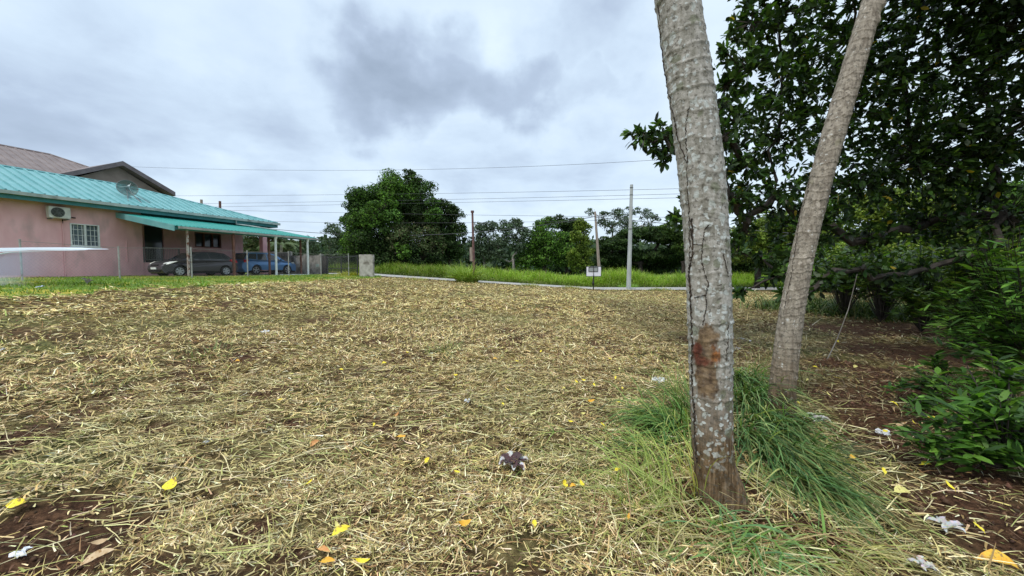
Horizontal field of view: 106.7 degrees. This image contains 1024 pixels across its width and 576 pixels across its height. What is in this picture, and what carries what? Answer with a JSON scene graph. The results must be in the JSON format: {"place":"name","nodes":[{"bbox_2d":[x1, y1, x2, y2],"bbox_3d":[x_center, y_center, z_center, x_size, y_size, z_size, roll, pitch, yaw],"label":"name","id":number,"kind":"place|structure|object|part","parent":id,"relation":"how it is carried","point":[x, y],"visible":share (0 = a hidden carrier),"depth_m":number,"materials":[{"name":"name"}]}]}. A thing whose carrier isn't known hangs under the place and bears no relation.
{"place":"outdoors","nodes":[
{"label":"outdoors","id":0,"kind":"place"},
{"bbox_2d":[0,270,381,297],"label":"lawn","id":1,"kind":"structure","parent":0,"point":[58,291],"depth_m":10.64,"materials":[{"name":"green plant"}]},
{"bbox_2d":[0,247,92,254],"bbox_3d":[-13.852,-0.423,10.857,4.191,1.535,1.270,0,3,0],"label":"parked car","id":2,"kind":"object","parent":1,"relation":"on","point":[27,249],"visible":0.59,"depth_m":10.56,"materials":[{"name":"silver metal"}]},
{"bbox_2d":[81,278,93,283],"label":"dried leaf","id":3,"kind":"object","parent":1,"relation":"on","point":[87,280],"visible":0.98,"depth_m":11.62,"materials":[{"name":"grey plant"}]},
{"bbox_2d":[0,144,175,195],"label":"house","id":4,"kind":"structure","parent":1,"relation":"on","point":[115,172],"depth_m":31.90,"materials":[{"name":"brown paint"}]},
{"bbox_2d":[0,164,280,277],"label":"bungalow","id":5,"kind":"object","parent":1,"relation":"on","point":[27,196],"visible":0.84,"depth_m":21.98,"materials":[{"name":"pink paint"}]},
{"bbox_2d":[46,206,74,222],"bbox_3d":[-24.153,-3.906,20.475,0.519,0.830,1.134,1,3,20],"label":"air conditioner","id":6,"kind":"object","parent":5,"relation":"attached to","point":[62,213],"visible":1,"depth_m":20.17,"materials":[{"name":"grey metal"}]},
{"bbox_2d":[70,223,101,247],"bbox_3d":[-24.106,-2.932,21.506,0.200,1.320,1.290,1,3,20],"label":"window","id":7,"kind":"structure","parent":5,"relation":"in","point":[80,234],"depth_m":21.48,"materials":[{"name":"white glass"}]},
{"bbox_2d":[116,180,149,202],"bbox_3d":[-23.749,-6.033,23.799,1.162,1.435,1.226,0,3,0],"label":"satellite dish","id":8,"kind":"object","parent":5,"relation":"on","point":[127,187],"visible":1,"depth_m":23.86,"materials":[{"name":"grey metal"}]},
{"bbox_2d":[144,226,162,261],"bbox_3d":[-24.111,-2.870,25.611,0.040,2.540,1.030,1,3,20],"label":"doorway","id":9,"kind":"structure","parent":5,"relation":"in","point":[152,234],"depth_m":25.59,"materials":[{"name":"black glass"}]},
{"bbox_2d":[194,232,220,247],"bbox_3d":[-22.916,-3.581,28.688,0.170,1.050,1.810,1,3,20],"label":"window","id":10,"kind":"structure","parent":5,"relation":"in","point":[201,239],"depth_m":28.74,"materials":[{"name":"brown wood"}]},
{"bbox_2d":[18,239,348,280],"bbox_3d":[-15.064,-1.295,20.794,0.069,1.722,14.708,1,3,27],"label":"chain link fence","id":11,"kind":"object","parent":1,"relation":"on","point":[21,263],"visible":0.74,"depth_m":18.39,"materials":[{"name":"silver metal"}]},
{"bbox_2d":[243,235,295,252],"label":"tree","id":12,"kind":"object","parent":1,"relation":"on","point":[252,243],"visible":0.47,"depth_m":51.30,"materials":[{"name":"green plant"}]},
{"bbox_2d":[257,242,303,251],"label":"tree","id":13,"kind":"object","parent":1,"relation":"on","point":[282,244],"visible":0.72,"depth_m":43.72,"materials":[{"name":"green plant"}]},
{"bbox_2d":[292,240,320,255],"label":"tree","id":14,"kind":"object","parent":1,"relation":"on","point":[313,246],"visible":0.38,"depth_m":59.50,"materials":[{"name":"green plant"}]},
{"bbox_2d":[321,222,344,265],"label":"tree","id":15,"kind":"object","parent":1,"relation":"on","point":[336,231],"visible":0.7,"depth_m":57.12,"materials":[{"name":"green plant"}]},
{"bbox_2d":[326,255,357,275],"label":"metal gate","id":16,"kind":"structure","parent":1,"relation":"on","point":[341,263],"depth_m":29.54,"materials":[{"name":"grey metal"}]},
{"bbox_2d":[336,271,358,275],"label":"grass clump","id":17,"kind":"object","parent":1,"relation":"on","point":[350,273],"visible":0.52,"depth_m":27.85,"materials":[{"name":"green plant"}]},
{"bbox_2d":[359,254,374,276],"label":"gate pillar","id":18,"kind":"structure","parent":1,"relation":"on","point":[366,264],"depth_m":27.39,"materials":[{"name":"concrete"}]},
{"bbox_2d":[176,274,313,276],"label":"driveway","id":19,"kind":"structure","parent":0,"point":[232,274],"depth_m":25.80,"materials":[{"name":"concrete"}]},
{"bbox_2d":[147,252,237,275],"bbox_3d":[-19.735,-1.497,23.724,2.060,1.510,4.284,1,3,20],"label":"parked car","id":20,"kind":"object","parent":19,"relation":"on","point":[180,260],"visible":0.88,"depth_m":23.18,"materials":[{"name":"grey paint"}]},
{"bbox_3d":[-19.144,-1.938,23.330,0.217,0.450,1.080,1,3,20],"label":"side window","id":21,"kind":"part","parent":20,"relation":"part of","materials":[{"name":"black glass"}]},
{"bbox_3d":[-18.820,-1.983,24.211,0.216,0.450,0.802,1,3,20],"label":"side window","id":22,"kind":"part","parent":20,"relation":"part of","materials":[{"name":"black glass"}]},
{"bbox_2d":[115,212,318,275],"bbox_3d":[-19.048,-2.679,26.159,5.995,4.004,9.590,1,3,20],"label":"carport","id":23,"kind":"object","parent":19,"relation":"on","point":[173,224],"visible":0.84,"depth_m":23.95,"materials":[{"name":"green paint"}]},
{"bbox_2d":[235,252,295,274],"bbox_3d":[-19.616,-1.950,30.204,2.120,1.757,4.549,1,3,20],"label":"parked car","id":24,"kind":"object","parent":19,"relation":"on","point":[263,258],"visible":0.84,"depth_m":29.00,"materials":[{"name":"blue paint"}]},
{"bbox_3d":[-20.284,-2.359,28.336,1.436,0.447,0.326,1,3,20],"label":"rear window","id":25,"kind":"part","parent":24,"relation":"part of","materials":[{"name":"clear glass"}]},
{"bbox_3d":[-19.450,-2.363,28.553,0.213,0.450,0.745,1,3,18],"label":"side window","id":26,"kind":"part","parent":24,"relation":"part of","materials":[{"name":"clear glass"}]},
{"bbox_3d":[-19.214,-2.381,29.217,0.226,0.480,0.808,1,3,21],"label":"side window","id":27,"kind":"part","parent":24,"relation":"part of","materials":[{"name":"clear glass"}]},
{"bbox_2d":[248,251,327,273],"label":"block wall","id":28,"kind":"structure","parent":19,"relation":"on","point":[296,260],"depth_m":32.30,"materials":[{"name":"concrete"}]},
{"bbox_2d":[150,160,649,169],"bbox_3d":[-16.762,-11.954,38.380,59.069,3.971,4.388,1,3,17],"label":"power line","id":29,"kind":"object","parent":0,"point":[428,169],"visible":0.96,"depth_m":36.73,"materials":[{"name":"grey metal"}]},
{"bbox_2d":[270,216,594,235],"bbox_3d":[-10.173,-5.912,37.901,36.556,1.210,2.438,1,3,19],"label":"power line","id":30,"kind":"object","parent":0,"point":[458,233],"visible":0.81,"depth_m":36.59,"materials":[{"name":"grey metal"}]},
{"bbox_2d":[275,220,593,222],"bbox_3d":[-9.564,-6.501,37.765,35.264,1.389,2.329,1,3,20],"label":"power line","id":31,"kind":"object","parent":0,"point":[475,222],"visible":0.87,"depth_m":36.41,"materials":[{"name":"grey metal"}]},
{"bbox_2d":[0,272,1023,575],"bbox_3d":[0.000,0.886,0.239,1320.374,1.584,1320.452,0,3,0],"label":"ground","id":32,"kind":"structure","parent":0,"point":[96,530],"depth_m":3.71,"materials":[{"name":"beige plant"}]},
{"bbox_2d":[8,546,32,557],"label":"litter","id":33,"kind":"object","parent":32,"relation":"on","point":[19,553],"visible":0.95,"depth_m":2.10,"materials":[{"name":"white paper"}]},
{"bbox_2d":[2,363,148,408],"bbox_3d":[-5.051,1.171,4.506,1.428,0.260,1.370,0,3,0],"label":"grass clump","id":34,"kind":"object","parent":32,"relation":"on","point":[67,388],"visible":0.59,"depth_m":4.54,"materials":[{"name":"beige plant"}]},
{"bbox_2d":[74,548,113,568],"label":"fallen leaf","id":35,"kind":"object","parent":32,"relation":"on","point":[95,554],"visible":1,"depth_m":2.05,"materials":[{"name":"beige plant"}]},
{"bbox_2d":[192,278,212,286],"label":"grass clump","id":36,"kind":"object","parent":32,"relation":"on","point":[202,284],"visible":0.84,"depth_m":12.45,"materials":[{"name":"green plant"}]},
{"bbox_2d":[170,338,237,363],"bbox_3d":[-4.789,0.982,6.001,0.931,0.362,0.990,-1,3,-17],"label":"grass clump","id":37,"kind":"object","parent":32,"relation":"on","point":[206,351],"visible":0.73,"depth_m":6.07,"materials":[{"name":"beige plant"}]},
{"bbox_2d":[314,436,384,471],"bbox_3d":[-1.355,1.394,3.218,0.606,0.158,0.537,-1,3,-20],"label":"grass clump","id":38,"kind":"object","parent":32,"relation":"on","point":[355,452],"visible":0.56,"depth_m":3.23,"materials":[{"name":"plant"}]},
{"bbox_2d":[335,168,446,267],"bbox_3d":[-12.941,-7.078,41.803,11.615,12.481,9.291,-2,4,-35],"label":"tree","id":39,"kind":"object","parent":32,"relation":"on","point":[383,212],"visible":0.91,"depth_m":39.96,"materials":[{"name":"green plant"}]},
{"bbox_2d":[406,276,427,280],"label":"grass clump","id":40,"kind":"object","parent":32,"relation":"on","point":[414,279],"visible":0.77,"depth_m":26.15,"materials":[{"name":"plant"}]},
{"bbox_2d":[416,340,463,355],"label":"grass clump","id":41,"kind":"object","parent":32,"relation":"on","point":[445,348],"visible":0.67,"depth_m":6.88,"materials":[{"name":"beige plant"}]},
{"bbox_2d":[435,198,469,266],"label":"tree","id":42,"kind":"object","parent":32,"relation":"on","point":[453,251],"visible":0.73,"depth_m":43.01,"materials":[{"name":"green plant"}]},
{"bbox_2d":[441,259,491,283],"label":"grass clump","id":43,"kind":"object","parent":32,"relation":"on","point":[465,275],"visible":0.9,"depth_m":27.01,"materials":[{"name":"green plant"}]},
{"bbox_2d":[470,210,474,276],"bbox_3d":[-2.820,-2.731,27.397,0.430,5.613,0.240,0,3,0],"label":"utility pole","id":44,"kind":"object","parent":32,"relation":"on","point":[472,253],"visible":0.85,"depth_m":27.33,"materials":[{"name":"brown wood"}]},
{"bbox_2d":[463,220,499,268],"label":"tree","id":45,"kind":"object","parent":32,"relation":"on","point":[481,252],"visible":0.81,"depth_m":45.29,"materials":[{"name":"green plant"}]},
{"bbox_2d":[488,217,531,270],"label":"tree","id":46,"kind":"object","parent":32,"relation":"on","point":[504,239],"visible":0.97,"depth_m":43.38,"materials":[{"name":"green plant"}]},
{"bbox_2d":[0,275,1023,575],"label":"mown straw","id":47,"kind":"object","parent":32,"relation":"on","point":[368,541],"visible":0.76,"depth_m":3.50,"materials":[{"name":"beige plant"}]},
{"bbox_2d":[5,497,25,507],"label":"fallen leaf","id":48,"kind":"object","parent":47,"relation":"on","point":[15,502],"visible":1,"depth_m":2.44,"materials":[{"name":"yellow plant"}]},
{"bbox_2d":[88,538,107,544],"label":"fallen leaf","id":49,"kind":"object","parent":47,"relation":"on","point":[99,541],"visible":1,"depth_m":2.12,"materials":[{"name":"beige plant"}]},
{"bbox_2d":[162,477,176,492],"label":"fallen leaf","id":50,"kind":"object","parent":47,"relation":"on","point":[170,483],"visible":1,"depth_m":2.65,"materials":[{"name":"yellow plant"}]},
{"bbox_2d":[308,439,318,447],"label":"fallen leaf","id":51,"kind":"object","parent":47,"relation":"on","point":[314,442],"visible":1,"depth_m":3.25,"materials":[{"name":"orange plant"}]},
{"bbox_2d":[316,545,329,551],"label":"fallen leaf","id":52,"kind":"object","parent":47,"relation":"on","point":[323,548],"visible":1,"depth_m":2.09,"materials":[{"name":"orange plant"}]},
{"bbox_2d":[319,556,334,562],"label":"fallen leaf","id":53,"kind":"object","parent":47,"relation":"on","point":[327,559],"visible":1,"depth_m":2.01,"materials":[{"name":"orange plant"}]},
{"bbox_2d":[330,526,347,535],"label":"fallen leaf","id":54,"kind":"object","parent":47,"relation":"on","point":[338,529],"visible":1,"depth_m":2.22,"materials":[{"name":"yellow plant"}]},
{"bbox_2d":[352,558,369,562],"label":"fallen leaf","id":55,"kind":"object","parent":47,"relation":"on","point":[361,560],"visible":1,"depth_m":1.99,"materials":[{"name":"yellow plant"}]},
{"bbox_2d":[459,519,470,525],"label":"fallen leaf","id":56,"kind":"object","parent":47,"relation":"on","point":[464,522],"visible":1,"depth_m":2.21,"materials":[{"name":"orange plant"}]},
{"bbox_2d":[499,451,528,470],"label":"dried leaf","id":57,"kind":"object","parent":47,"relation":"on","point":[516,457],"visible":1,"depth_m":3.04,"materials":[{"name":"plant"}]},
{"bbox_2d":[562,480,567,488],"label":"fallen leaf","id":58,"kind":"object","parent":47,"relation":"on","point":[564,483],"visible":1,"depth_m":2.69,"materials":[{"name":"yellow plant"}]},
{"bbox_2d":[804,412,830,423],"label":"dried leaf","id":59,"kind":"object","parent":47,"relation":"on","point":[820,416],"visible":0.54,"depth_m":3.83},
{"bbox_2d":[973,549,1019,568],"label":"fallen leaf","id":60,"kind":"object","parent":47,"relation":"on","point":[998,555],"visible":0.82,"depth_m":2.06,"materials":[{"name":"yellow plant"}]},
{"bbox_2d":[243,234,785,274],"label":"woodland","id":61,"kind":"object","parent":32,"relation":"on","point":[640,245],"visible":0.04,"depth_m":88.00,"materials":[{"name":"green plant"}]},
{"bbox_2d":[521,282,538,286],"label":"grass clump","id":62,"kind":"object","parent":32,"relation":"on","point":[528,285],"visible":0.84,"depth_m":27.82,"materials":[{"name":"beige plant"}]},
{"bbox_2d":[509,216,575,272],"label":"tree","id":63,"kind":"object","parent":32,"relation":"on","point":[539,236],"visible":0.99,"depth_m":44.16,"materials":[{"name":"green plant"}]},
{"bbox_2d":[551,214,592,275],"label":"tree","id":64,"kind":"object","parent":32,"relation":"on","point":[568,227],"visible":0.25,"depth_m":49.10,"materials":[{"name":"green plant"}]},
{"bbox_2d":[562,285,583,288],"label":"grass clump","id":65,"kind":"object","parent":32,"relation":"on","point":[573,287],"visible":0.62,"depth_m":28.00,"materials":[{"name":"beige plant"}]},
{"bbox_2d":[566,217,595,275],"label":"tree","id":66,"kind":"object","parent":32,"relation":"on","point":[581,253],"visible":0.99,"depth_m":40.41,"materials":[{"name":"green plant"}]},
{"bbox_2d":[586,266,600,289],"bbox_3d":[5.786,-0.580,26.955,1.073,1.907,0.200,0,3,0],"label":"sign","id":67,"kind":"object","parent":32,"relation":"on","point":[593,271],"visible":0.97,"depth_m":26.96,"materials":[{"name":"white metal"}]},
{"bbox_2d":[594,211,599,265],"bbox_3d":[8.220,-3.719,36.358,0.836,7.105,0.350,0,3,0],"label":"utility pole","id":68,"kind":"object","parent":32,"relation":"on","point":[597,246],"visible":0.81,"depth_m":36.24,"materials":[{"name":"brown wood"}]},
{"bbox_2d":[584,206,661,236],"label":"tree","id":69,"kind":"object","parent":32,"relation":"on","point":[611,225],"visible":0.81,"depth_m":55.25,"materials":[{"name":"green plant"}]},
{"bbox_2d":[617,283,639,286],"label":"grass clump","id":70,"kind":"object","parent":32,"relation":"on","point":[624,285],"visible":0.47,"depth_m":31.98,"materials":[{"name":"green plant"}]},
{"bbox_2d":[626,184,632,289],"bbox_3d":[8.906,-3.714,28.840,0.389,8.128,0.343,1,3,22],"label":"utility pole","id":71,"kind":"object","parent":32,"relation":"on","point":[629,263],"visible":0.91,"depth_m":28.75,"materials":[{"name":"grey concrete"}]},
{"bbox_2d":[232,210,603,216],"bbox_3d":[-5.677,-6.951,35.608,60.116,3.174,3.650,1,3,19],"label":"power line","id":72,"kind":"object","parent":71,"relation":"attached to","point":[446,214],"visible":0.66,"depth_m":37.63,"materials":[{"name":"grey metal"}]},
{"bbox_2d":[232,198,652,206],"bbox_3d":[-6.015,-7.961,35.643,60.677,1.811,3.694,1,3,19],"label":"power line","id":73,"kind":"object","parent":71,"relation":"attached to","point":[462,202],"visible":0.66,"depth_m":35.81,"materials":[{"name":"grey metal"}]},
{"bbox_2d":[203,191,764,203],"bbox_3d":[-6.014,-8.296,35.627,60.647,1.935,3.694,1,3,19],"label":"power line","id":74,"kind":"object","parent":71,"relation":"attached to","point":[452,199],"visible":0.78,"depth_m":36.23,"materials":[{"name":"grey metal"}]},
{"bbox_2d":[225,186,760,195],"bbox_3d":[-7.731,-8.995,36.019,64.172,2.496,3.925,1,3,18],"label":"power line","id":75,"kind":"object","parent":71,"relation":"attached to","point":[442,193],"visible":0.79,"depth_m":36.10,"materials":[{"name":"grey metal"}]},
{"bbox_2d":[596,217,832,235],"bbox_3d":[13.534,-4.616,27.542,15.988,2.311,1.731,2,3,29],"label":"power line","id":76,"kind":"object","parent":71,"relation":"attached to","point":[677,224],"visible":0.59,"depth_m":28.59,"materials":[{"name":"grey metal"}]},
{"bbox_2d":[590,225,684,274],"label":"tree","id":77,"kind":"object","parent":32,"relation":"on","point":[654,260],"visible":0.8,"depth_m":42.46,"materials":[{"name":"green plant"}]},
{"bbox_2d":[649,287,672,290],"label":"grass clump","id":78,"kind":"object","parent":32,"relation":"on","point":[657,289],"visible":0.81,"depth_m":28.10,"materials":[{"name":"beige plant"}]},
{"bbox_2d":[657,224,685,274],"bbox_3d":[18.091,-3.443,40.068,5.561,6.673,3.462,1,3,16],"label":"tree","id":79,"kind":"object","parent":32,"relation":"on","point":[678,244],"visible":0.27,"depth_m":39.57,"materials":[{"name":"green plant"}]},
{"bbox_2d":[654,0,750,515],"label":"palm tree","id":80,"kind":"object","parent":32,"relation":"on","point":[693,104],"visible":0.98,"depth_m":2.40,"materials":[{"name":"grey plant"}]},
{"bbox_2d":[468,333,1023,575],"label":"tall grass","id":81,"kind":"structure","parent":32,"relation":"on","point":[821,483],"depth_m":2.61,"materials":[{"name":"green plant"}]},
{"bbox_2d":[907,555,939,573],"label":"dried leaf","id":82,"kind":"object","parent":81,"relation":"on","point":[924,563],"visible":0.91,"depth_m":2.00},
{"bbox_2d":[731,255,782,275],"bbox_3d":[24.576,-2.521,37.889,13.433,5.052,4.199,0,3,0],"label":"tree","id":83,"kind":"object","parent":32,"relation":"on","point":[743,266],"visible":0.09,"depth_m":37.14,"materials":[{"name":"green plant"}]},
{"bbox_2d":[730,209,822,287],"bbox_3d":[20.610,-3.011,30.155,8.580,6.806,4.217,0,3,0],"label":"tree","id":84,"kind":"object","parent":32,"relation":"on","point":[760,222],"visible":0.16,"depth_m":29.25,"materials":[{"name":"green plant"}]},
{"bbox_2d":[777,191,856,292],"bbox_3d":[21.418,-2.971,25.698,6.794,7.177,4.347,0,3,0],"label":"tree","id":85,"kind":"object","parent":32,"relation":"on","point":[819,249],"visible":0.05,"depth_m":25.34,"materials":[{"name":"green plant"}]},
{"bbox_2d":[619,0,1023,302],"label":"shade tree","id":86,"kind":"object","parent":32,"relation":"on","point":[985,32],"visible":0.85,"depth_m":7.35,"materials":[{"name":"green plant"}]},
{"bbox_2d":[766,0,886,420],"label":"palm tree","id":87,"kind":"object","parent":32,"relation":"on","point":[785,361],"visible":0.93,"depth_m":3.83,"materials":[{"name":"grey plant"}]},
{"bbox_2d":[733,290,944,326],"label":"undergrowth","id":88,"kind":"object","parent":32,"relation":"on","point":[860,308],"visible":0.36,"depth_m":12.81,"materials":[{"name":"green plant"}]},
{"bbox_2d":[826,275,856,359],"bbox_3d":[5.593,0.505,6.463,0.464,1.476,0.018,0,3,0],"label":"sapling","id":89,"kind":"object","parent":32,"relation":"on","point":[843,321],"visible":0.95,"depth_m":6.46,"materials":[{"name":"plant"}]},
{"bbox_2d":[814,241,873,314],"bbox_3d":[10.856,-0.378,12.448,1.827,2.710,2.780,3,4,43],"label":"bush","id":90,"kind":"object","parent":32,"relation":"on","point":[846,294],"visible":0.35,"depth_m":12.29,"materials":[{"name":"green plant"}]},
{"bbox_2d":[821,179,936,267],"bbox_3d":[18.445,-2.188,18.822,5.927,6.308,4.086,0,3,0],"label":"tree","id":91,"kind":"object","parent":32,"relation":"on","point":[875,216],"visible":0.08,"depth_m":18.43,"materials":[{"name":"green plant"}]},
{"bbox_2d":[875,428,891,435],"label":"litter","id":92,"kind":"object","parent":32,"relation":"on","point":[878,430],"visible":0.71,"depth_m":3.66,"materials":[{"name":"white paper"}]},
{"bbox_2d":[845,238,926,321],"bbox_3d":[11.082,-0.257,11.249,2.639,2.590,1.641,-1,3,-25],"label":"bush","id":93,"kind":"object","parent":32,"relation":"on","point":[882,305],"visible":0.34,"depth_m":11.11,"materials":[{"name":"green plant"}]},
{"bbox_2d":[894,485,910,492],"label":"fallen leaf","id":94,"kind":"object","parent":32,"relation":"on","point":[899,489],"visible":0.98,"depth_m":2.58,"materials":[{"name":"beige plant"}]},
{"bbox_2d":[866,232,971,331],"bbox_3d":[10.402,-0.288,9.476,2.821,2.833,1.944,-1,3,-20],"label":"bush","id":95,"kind":"object","parent":32,"relation":"on","point":[903,292],"visible":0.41,"depth_m":9.38,"materials":[{"name":"green plant"}]},
{"bbox_2d":[879,349,959,417],"bbox_3d":[4.648,1.060,4.266,1.830,0.620,0.639,-2,3,-29],"label":"shrub","id":96,"kind":"object","parent":32,"relation":"on","point":[924,382],"visible":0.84,"depth_m":4.33,"materials":[{"name":"green plant"}]},
{"bbox_2d":[926,515,965,532],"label":"dried leaf","id":97,"kind":"object","parent":32,"relation":"on","point":[942,521],"visible":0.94,"depth_m":2.33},
{"bbox_2d":[882,350,1023,471],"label":"shrub","id":98,"kind":"object","parent":32,"relation":"on","point":[1000,444],"visible":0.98,"depth_m":2.98,"materials":[{"name":"green plant"}]},
{"bbox_2d":[906,230,1000,341],"bbox_3d":[9.450,-0.031,7.986,2.877,2.474,1.749,-1,3,-26],"label":"bush","id":99,"kind":"object","parent":32,"relation":"on","point":[952,271],"visible":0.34,"depth_m":7.88,"materials":[{"name":"green plant"}]},
{"bbox_2d":[892,173,1018,266],"bbox_3d":[20.219,-2.160,17.803,5.314,6.357,4.069,0,3,0],"label":"tree","id":100,"kind":"object","parent":32,"relation":"on","point":[937,203],"visible":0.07,"depth_m":17.33,"materials":[{"name":"green plant"}]},
{"bbox_2d":[904,226,1023,370],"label":"shrub","id":101,"kind":"object","parent":32,"relation":"on","point":[1005,335],"visible":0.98,"depth_m":4.40,"materials":[{"name":"green plant"}]},
{"bbox_2d":[932,222,1023,339],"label":"bush","id":102,"kind":"object","parent":32,"relation":"on","point":[1007,241],"visible":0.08,"depth_m":6.71,"materials":[{"name":"green plant"}]},
{"bbox_2d":[973,174,1023,264],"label":"tree","id":103,"kind":"object","parent":32,"relation":"on","point":[1009,193],"visible":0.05,"depth_m":21.09,"materials":[{"name":"green plant"}]},
{"bbox_2d":[0,0,1023,262],"label":"sky","id":104,"kind":"structure","parent":0,"point":[309,100],"materials":[{"name":"white"}]},
{"bbox_2d":[328,260,783,286],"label":"roadside grass","id":105,"kind":"structure","parent":0,"point":[610,278],"depth_m":34.23,"materials":[{"name":"green plant"}]},
{"bbox_2d":[328,273,857,289],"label":"road","id":106,"kind":"structure","parent":0,"point":[674,288],"depth_m":30.02,"materials":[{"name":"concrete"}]}
]}

